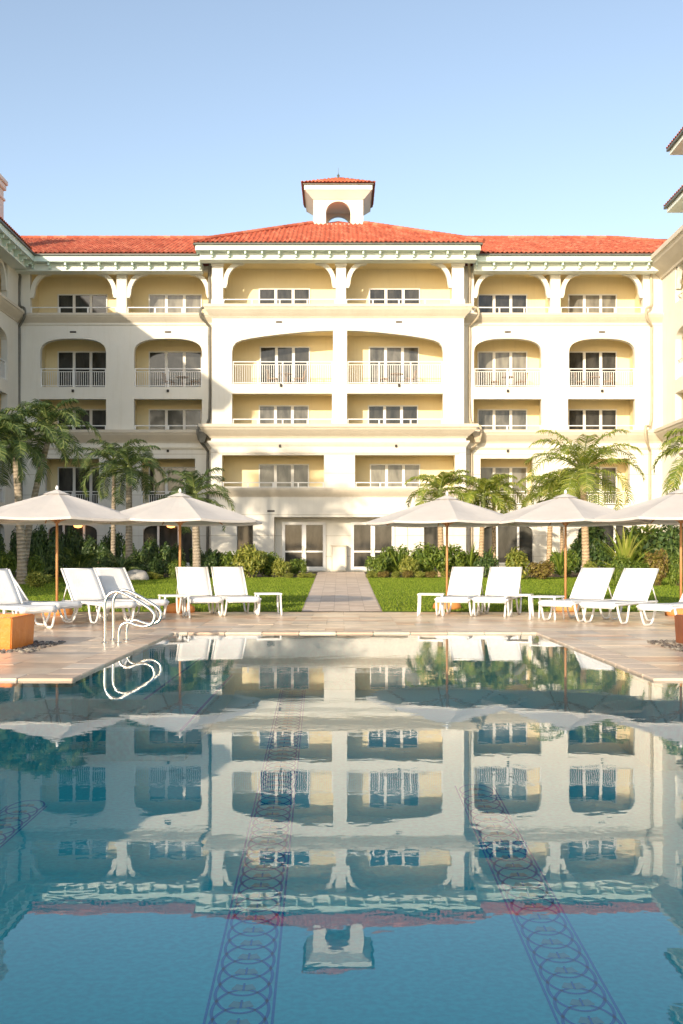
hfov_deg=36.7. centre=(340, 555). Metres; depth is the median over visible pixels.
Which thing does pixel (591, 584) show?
sun lounger
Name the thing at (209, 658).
pool water
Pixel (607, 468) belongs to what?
window
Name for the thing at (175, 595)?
side table
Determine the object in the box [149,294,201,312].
window
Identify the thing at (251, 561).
shrub
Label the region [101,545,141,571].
cycad
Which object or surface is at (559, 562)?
fern
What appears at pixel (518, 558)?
shrub
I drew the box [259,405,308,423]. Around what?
window
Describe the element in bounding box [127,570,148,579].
boulder
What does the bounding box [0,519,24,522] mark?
patio umbrella
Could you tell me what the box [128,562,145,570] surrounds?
shrub
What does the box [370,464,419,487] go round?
window
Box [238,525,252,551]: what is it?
window
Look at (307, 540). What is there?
door
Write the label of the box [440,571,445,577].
edging plant
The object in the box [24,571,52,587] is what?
groundcover clump
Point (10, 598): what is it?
sun lounger
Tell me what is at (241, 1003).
mosaic band
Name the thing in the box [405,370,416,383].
balcony chair
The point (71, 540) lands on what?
shrub
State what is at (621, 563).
shrub
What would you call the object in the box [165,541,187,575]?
shrub
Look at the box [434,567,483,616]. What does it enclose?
sun lounger
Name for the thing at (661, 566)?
shrub
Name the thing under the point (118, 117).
sky
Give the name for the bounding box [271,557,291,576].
shrub
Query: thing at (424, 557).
shrub
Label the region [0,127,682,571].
hotel building
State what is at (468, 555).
shrub
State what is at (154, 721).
pool steps
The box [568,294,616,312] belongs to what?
window
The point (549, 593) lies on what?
lawn
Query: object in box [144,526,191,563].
window
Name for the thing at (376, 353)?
window
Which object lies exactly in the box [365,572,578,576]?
planting bed
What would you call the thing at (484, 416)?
window
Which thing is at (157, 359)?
window
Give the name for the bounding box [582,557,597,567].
shrub
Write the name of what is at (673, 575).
shrub
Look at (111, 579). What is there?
sun lounger
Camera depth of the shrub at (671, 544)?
45.62 m
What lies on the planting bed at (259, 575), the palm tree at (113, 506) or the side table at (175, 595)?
the palm tree at (113, 506)
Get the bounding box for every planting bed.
[12,572,316,576]
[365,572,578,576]
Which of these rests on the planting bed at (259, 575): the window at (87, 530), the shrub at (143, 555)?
the shrub at (143, 555)
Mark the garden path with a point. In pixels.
(340, 595)
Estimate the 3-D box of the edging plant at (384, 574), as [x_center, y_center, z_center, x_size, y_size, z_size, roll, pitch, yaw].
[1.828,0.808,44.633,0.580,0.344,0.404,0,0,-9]
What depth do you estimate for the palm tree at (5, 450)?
35.77 m
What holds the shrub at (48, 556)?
on the lawn at (84, 605)
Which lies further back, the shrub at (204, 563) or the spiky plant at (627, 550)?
the shrub at (204, 563)
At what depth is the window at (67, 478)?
59.98 m
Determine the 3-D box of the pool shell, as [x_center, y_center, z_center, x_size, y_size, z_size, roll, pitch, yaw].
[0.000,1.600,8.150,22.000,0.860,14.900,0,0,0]
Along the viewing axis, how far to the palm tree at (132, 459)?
44.88 m
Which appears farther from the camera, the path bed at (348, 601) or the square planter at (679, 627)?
the path bed at (348, 601)
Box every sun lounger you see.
[0,569,58,628]
[3,568,82,624]
[61,568,137,623]
[95,567,168,620]
[175,567,223,616]
[211,567,261,615]
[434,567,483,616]
[472,567,522,616]
[538,568,614,621]
[579,568,658,624]
[636,594,682,625]
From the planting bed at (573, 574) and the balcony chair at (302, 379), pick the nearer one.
the planting bed at (573, 574)
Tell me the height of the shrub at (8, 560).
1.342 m
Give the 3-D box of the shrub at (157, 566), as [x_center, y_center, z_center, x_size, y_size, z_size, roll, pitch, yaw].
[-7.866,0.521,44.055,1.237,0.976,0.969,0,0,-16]
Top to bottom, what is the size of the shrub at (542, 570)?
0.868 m
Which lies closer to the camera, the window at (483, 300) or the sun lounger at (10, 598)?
the sun lounger at (10, 598)
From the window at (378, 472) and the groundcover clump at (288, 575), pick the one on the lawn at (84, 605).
the groundcover clump at (288, 575)
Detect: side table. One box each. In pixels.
[158,594,190,618]
[253,592,282,614]
[417,593,444,615]
[504,594,533,616]
[529,595,564,620]
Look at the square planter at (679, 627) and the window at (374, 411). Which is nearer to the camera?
the square planter at (679, 627)
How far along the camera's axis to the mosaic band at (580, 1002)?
5.67 m
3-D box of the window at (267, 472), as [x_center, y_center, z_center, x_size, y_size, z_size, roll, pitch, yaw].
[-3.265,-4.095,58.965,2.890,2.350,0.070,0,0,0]
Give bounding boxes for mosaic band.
[0,800,46,847]
[203,690,305,1023]
[455,784,626,1023]
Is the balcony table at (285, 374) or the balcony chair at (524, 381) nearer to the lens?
the balcony table at (285, 374)
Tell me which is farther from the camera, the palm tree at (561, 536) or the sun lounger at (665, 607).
the palm tree at (561, 536)
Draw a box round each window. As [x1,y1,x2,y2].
[49,525,96,547]
[57,294,107,312]
[57,351,105,386]
[57,409,105,429]
[57,467,98,502]
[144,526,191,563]
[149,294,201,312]
[149,351,201,386]
[149,409,201,429]
[149,467,194,501]
[259,288,309,303]
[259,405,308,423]
[259,464,308,487]
[260,346,309,383]
[368,405,417,423]
[369,288,419,303]
[369,346,418,383]
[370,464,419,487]
[477,294,526,312]
[477,351,526,386]
[477,409,526,429]
[480,467,526,504]
[484,526,531,563]
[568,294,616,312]
[568,409,616,429]
[569,351,616,386]
[578,467,616,504]
[578,525,627,558]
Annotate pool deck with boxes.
[0,612,682,674]
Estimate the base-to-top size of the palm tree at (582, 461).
6.146 m
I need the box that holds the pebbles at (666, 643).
[647,639,682,651]
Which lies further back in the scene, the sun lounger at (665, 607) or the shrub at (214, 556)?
the shrub at (214, 556)
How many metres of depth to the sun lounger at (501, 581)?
20.71 m
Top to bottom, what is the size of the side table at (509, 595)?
0.432 m
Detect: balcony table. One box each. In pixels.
[281,373,290,383]
[391,373,402,383]
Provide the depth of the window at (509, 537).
58.22 m
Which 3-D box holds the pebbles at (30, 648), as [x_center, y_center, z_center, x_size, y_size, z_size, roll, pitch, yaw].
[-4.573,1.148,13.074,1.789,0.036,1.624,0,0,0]
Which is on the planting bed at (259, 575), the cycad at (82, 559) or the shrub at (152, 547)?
the shrub at (152, 547)
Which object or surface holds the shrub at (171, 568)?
on the lawn at (84, 605)
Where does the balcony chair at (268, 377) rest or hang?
on the hotel building
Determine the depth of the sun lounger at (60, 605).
17.62 m
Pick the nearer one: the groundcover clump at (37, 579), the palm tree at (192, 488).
the groundcover clump at (37, 579)
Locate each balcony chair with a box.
[162,373,174,386]
[266,370,277,383]
[294,369,305,383]
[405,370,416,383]
[515,373,527,386]
[603,373,612,386]
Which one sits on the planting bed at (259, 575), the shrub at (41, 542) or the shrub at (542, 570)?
the shrub at (41, 542)
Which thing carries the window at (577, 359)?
in the hotel building
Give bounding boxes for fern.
[386,547,406,570]
[462,543,478,566]
[548,548,574,574]
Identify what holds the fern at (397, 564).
on the planting bed at (573, 574)
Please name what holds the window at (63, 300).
in the hotel building
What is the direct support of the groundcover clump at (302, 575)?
on the lawn at (84, 605)
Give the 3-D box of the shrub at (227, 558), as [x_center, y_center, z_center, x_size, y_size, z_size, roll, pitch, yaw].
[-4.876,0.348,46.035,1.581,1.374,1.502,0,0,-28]
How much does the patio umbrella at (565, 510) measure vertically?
2.548 m
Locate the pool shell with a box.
[0,633,682,1023]
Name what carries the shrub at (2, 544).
on the planting bed at (259, 575)
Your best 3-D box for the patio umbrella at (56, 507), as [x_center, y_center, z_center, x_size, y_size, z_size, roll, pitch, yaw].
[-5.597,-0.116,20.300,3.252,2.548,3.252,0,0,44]
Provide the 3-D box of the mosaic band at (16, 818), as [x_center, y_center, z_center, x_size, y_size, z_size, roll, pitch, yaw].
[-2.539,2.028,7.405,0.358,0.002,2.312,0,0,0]
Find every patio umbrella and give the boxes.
[0,486,145,615]
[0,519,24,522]
[93,489,261,612]
[366,492,527,609]
[481,490,649,611]
[592,485,682,615]
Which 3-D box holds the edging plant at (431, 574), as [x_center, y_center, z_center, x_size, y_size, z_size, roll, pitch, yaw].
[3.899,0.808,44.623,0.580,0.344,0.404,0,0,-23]
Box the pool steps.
[84,681,234,760]
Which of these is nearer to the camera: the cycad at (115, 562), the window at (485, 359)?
the cycad at (115, 562)
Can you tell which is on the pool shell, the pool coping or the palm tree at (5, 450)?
the pool coping
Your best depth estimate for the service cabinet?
57.33 m
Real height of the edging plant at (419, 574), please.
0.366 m
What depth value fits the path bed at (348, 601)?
22.57 m
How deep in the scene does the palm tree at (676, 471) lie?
33.06 m
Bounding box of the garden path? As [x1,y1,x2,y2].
[303,572,380,610]
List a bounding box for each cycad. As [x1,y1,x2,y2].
[43,540,107,576]
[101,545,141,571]
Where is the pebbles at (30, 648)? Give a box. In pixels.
[0,640,65,652]
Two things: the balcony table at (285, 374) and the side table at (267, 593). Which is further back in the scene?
the balcony table at (285, 374)
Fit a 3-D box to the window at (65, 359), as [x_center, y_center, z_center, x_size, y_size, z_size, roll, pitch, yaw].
[-15.044,-10.740,59.965,2.907,2.340,0.070,0,0,0]
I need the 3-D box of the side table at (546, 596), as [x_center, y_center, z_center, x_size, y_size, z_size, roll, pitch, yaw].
[3.760,0.942,18.800,0.520,0.432,0.520,0,0,32]
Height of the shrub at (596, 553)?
2.896 m
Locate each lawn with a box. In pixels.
[0,577,314,611]
[368,577,682,611]
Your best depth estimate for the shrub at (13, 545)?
49.83 m
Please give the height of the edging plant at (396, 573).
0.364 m
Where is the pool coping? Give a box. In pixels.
[0,631,682,686]
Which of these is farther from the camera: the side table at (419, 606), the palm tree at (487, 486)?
the palm tree at (487, 486)
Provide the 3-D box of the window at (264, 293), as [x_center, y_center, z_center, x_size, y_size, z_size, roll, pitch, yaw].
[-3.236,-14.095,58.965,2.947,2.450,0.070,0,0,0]
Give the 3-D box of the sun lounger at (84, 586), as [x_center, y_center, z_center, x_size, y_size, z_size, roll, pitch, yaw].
[-4.306,0.688,18.209,0.700,0.941,1.845,0,0,-37]
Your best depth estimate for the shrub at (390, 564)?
46.80 m
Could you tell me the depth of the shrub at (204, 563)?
44.41 m
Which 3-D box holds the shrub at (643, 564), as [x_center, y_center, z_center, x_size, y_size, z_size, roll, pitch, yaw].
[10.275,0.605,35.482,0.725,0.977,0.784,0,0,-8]
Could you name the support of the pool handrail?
on the pool deck
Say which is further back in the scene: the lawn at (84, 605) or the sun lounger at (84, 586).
the lawn at (84, 605)
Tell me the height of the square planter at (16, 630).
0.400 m
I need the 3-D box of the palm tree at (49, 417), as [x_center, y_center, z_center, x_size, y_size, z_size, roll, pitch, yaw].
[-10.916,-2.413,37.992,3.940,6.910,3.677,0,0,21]
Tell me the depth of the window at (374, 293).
58.97 m
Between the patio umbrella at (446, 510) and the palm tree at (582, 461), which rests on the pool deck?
the patio umbrella at (446, 510)
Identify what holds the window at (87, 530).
in the hotel building
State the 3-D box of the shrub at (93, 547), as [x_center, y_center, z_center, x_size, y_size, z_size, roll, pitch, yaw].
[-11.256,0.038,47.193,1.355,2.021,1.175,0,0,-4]
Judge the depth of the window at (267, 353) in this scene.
58.97 m
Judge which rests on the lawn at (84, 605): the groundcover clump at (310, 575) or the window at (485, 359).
the groundcover clump at (310, 575)
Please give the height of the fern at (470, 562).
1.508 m
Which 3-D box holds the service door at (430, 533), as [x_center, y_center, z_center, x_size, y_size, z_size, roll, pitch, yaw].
[5.008,-0.428,57.376,0.870,2.616,0.047,0,0,0]
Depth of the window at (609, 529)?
58.22 m
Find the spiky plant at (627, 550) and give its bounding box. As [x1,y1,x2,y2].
[595,526,670,578]
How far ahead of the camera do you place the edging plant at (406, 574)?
44.51 m
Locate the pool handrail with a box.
[101,589,161,643]
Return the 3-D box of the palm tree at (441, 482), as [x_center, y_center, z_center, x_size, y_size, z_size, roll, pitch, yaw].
[4.478,-1.442,46.021,3.356,4.822,3.638,0,0,0]
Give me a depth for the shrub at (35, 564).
37.85 m
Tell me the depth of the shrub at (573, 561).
45.89 m
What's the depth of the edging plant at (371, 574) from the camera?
44.55 m
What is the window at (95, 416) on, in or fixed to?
in the hotel building
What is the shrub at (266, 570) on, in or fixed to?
on the planting bed at (259, 575)
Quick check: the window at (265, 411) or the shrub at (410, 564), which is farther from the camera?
the window at (265, 411)
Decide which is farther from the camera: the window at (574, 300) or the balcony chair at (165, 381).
the window at (574, 300)
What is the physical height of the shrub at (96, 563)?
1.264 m
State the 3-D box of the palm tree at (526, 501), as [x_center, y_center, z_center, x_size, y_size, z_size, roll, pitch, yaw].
[9.859,-1.490,48.051,3.144,4.885,3.205,0,0,20]
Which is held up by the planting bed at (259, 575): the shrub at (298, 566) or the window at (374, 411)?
the shrub at (298, 566)
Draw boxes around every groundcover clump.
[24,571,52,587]
[147,572,163,579]
[284,572,293,577]
[297,572,307,577]
[307,572,315,577]
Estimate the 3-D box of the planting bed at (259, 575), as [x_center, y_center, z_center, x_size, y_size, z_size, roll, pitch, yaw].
[-9.502,0.911,51.200,16.796,0.075,11.400,0,0,0]
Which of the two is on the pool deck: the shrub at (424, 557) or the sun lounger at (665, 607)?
the sun lounger at (665, 607)
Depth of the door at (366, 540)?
57.86 m
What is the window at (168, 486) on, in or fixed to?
in the hotel building
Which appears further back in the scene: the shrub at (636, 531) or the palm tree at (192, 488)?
the shrub at (636, 531)
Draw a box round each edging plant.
[365,570,377,577]
[376,571,388,577]
[391,570,400,577]
[402,570,412,577]
[415,570,424,577]
[424,571,437,577]
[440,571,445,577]
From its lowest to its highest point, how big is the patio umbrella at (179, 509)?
2.548 m
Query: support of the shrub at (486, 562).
on the lawn at (549, 593)
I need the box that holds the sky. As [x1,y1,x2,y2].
[0,0,682,238]
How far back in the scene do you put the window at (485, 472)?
59.98 m
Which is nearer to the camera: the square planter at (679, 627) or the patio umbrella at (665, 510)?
the square planter at (679, 627)
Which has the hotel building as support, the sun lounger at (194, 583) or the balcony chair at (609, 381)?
the balcony chair at (609, 381)
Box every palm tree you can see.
[0,398,102,569]
[0,402,69,584]
[0,415,36,485]
[68,438,155,556]
[87,445,167,558]
[154,467,234,566]
[404,469,477,576]
[447,474,516,575]
[465,473,529,566]
[517,473,580,575]
[524,429,645,567]
[532,467,592,553]
[651,428,682,495]
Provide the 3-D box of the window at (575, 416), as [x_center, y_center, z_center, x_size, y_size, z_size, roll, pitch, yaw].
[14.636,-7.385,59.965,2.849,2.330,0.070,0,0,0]
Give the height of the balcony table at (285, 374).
0.710 m
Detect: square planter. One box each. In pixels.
[0,614,34,649]
[674,615,682,643]
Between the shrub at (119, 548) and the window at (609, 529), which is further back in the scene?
the window at (609, 529)
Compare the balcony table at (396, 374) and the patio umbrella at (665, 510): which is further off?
the balcony table at (396, 374)
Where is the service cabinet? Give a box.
[331,545,346,571]
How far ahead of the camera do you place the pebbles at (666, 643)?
13.44 m
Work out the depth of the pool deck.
16.68 m
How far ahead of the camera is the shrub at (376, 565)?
45.93 m
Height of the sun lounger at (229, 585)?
0.941 m
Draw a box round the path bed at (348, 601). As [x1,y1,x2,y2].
[301,572,382,611]
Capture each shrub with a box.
[0,533,5,556]
[0,549,16,574]
[9,526,35,563]
[27,554,45,575]
[32,524,60,557]
[39,545,64,580]
[58,525,84,574]
[67,550,99,567]
[81,535,108,563]
[100,527,125,558]
[122,543,150,565]
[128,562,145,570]
[144,536,170,573]
[144,557,169,575]
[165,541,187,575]
[168,560,185,578]
[189,546,213,566]
[191,556,217,574]
[206,549,223,576]
[218,551,246,575]
[232,543,268,577]
[257,551,278,576]
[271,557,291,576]
[290,557,306,575]
[364,554,388,576]
[380,544,410,575]
[398,555,419,577]
[409,542,440,576]
[432,544,464,576]
[448,550,478,574]
[473,551,498,577]
[504,546,530,579]
[526,560,556,579]
[548,549,580,576]
[567,526,613,574]
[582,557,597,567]
[607,524,665,564]
[610,553,632,585]
[632,559,649,567]
[640,525,682,575]
[642,548,670,585]
[667,553,682,585]
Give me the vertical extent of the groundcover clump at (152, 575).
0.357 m
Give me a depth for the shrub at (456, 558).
45.81 m
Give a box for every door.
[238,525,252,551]
[282,522,325,570]
[351,522,394,570]
[424,527,437,569]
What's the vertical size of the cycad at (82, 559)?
1.617 m
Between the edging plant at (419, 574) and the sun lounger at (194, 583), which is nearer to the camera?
the sun lounger at (194, 583)
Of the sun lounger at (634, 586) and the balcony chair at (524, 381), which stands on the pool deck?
the sun lounger at (634, 586)
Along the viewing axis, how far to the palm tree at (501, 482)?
49.90 m
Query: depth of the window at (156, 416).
59.98 m
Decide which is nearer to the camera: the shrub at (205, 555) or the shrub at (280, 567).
the shrub at (280, 567)
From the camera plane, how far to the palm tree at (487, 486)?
45.71 m
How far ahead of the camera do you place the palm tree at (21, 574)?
36.86 m

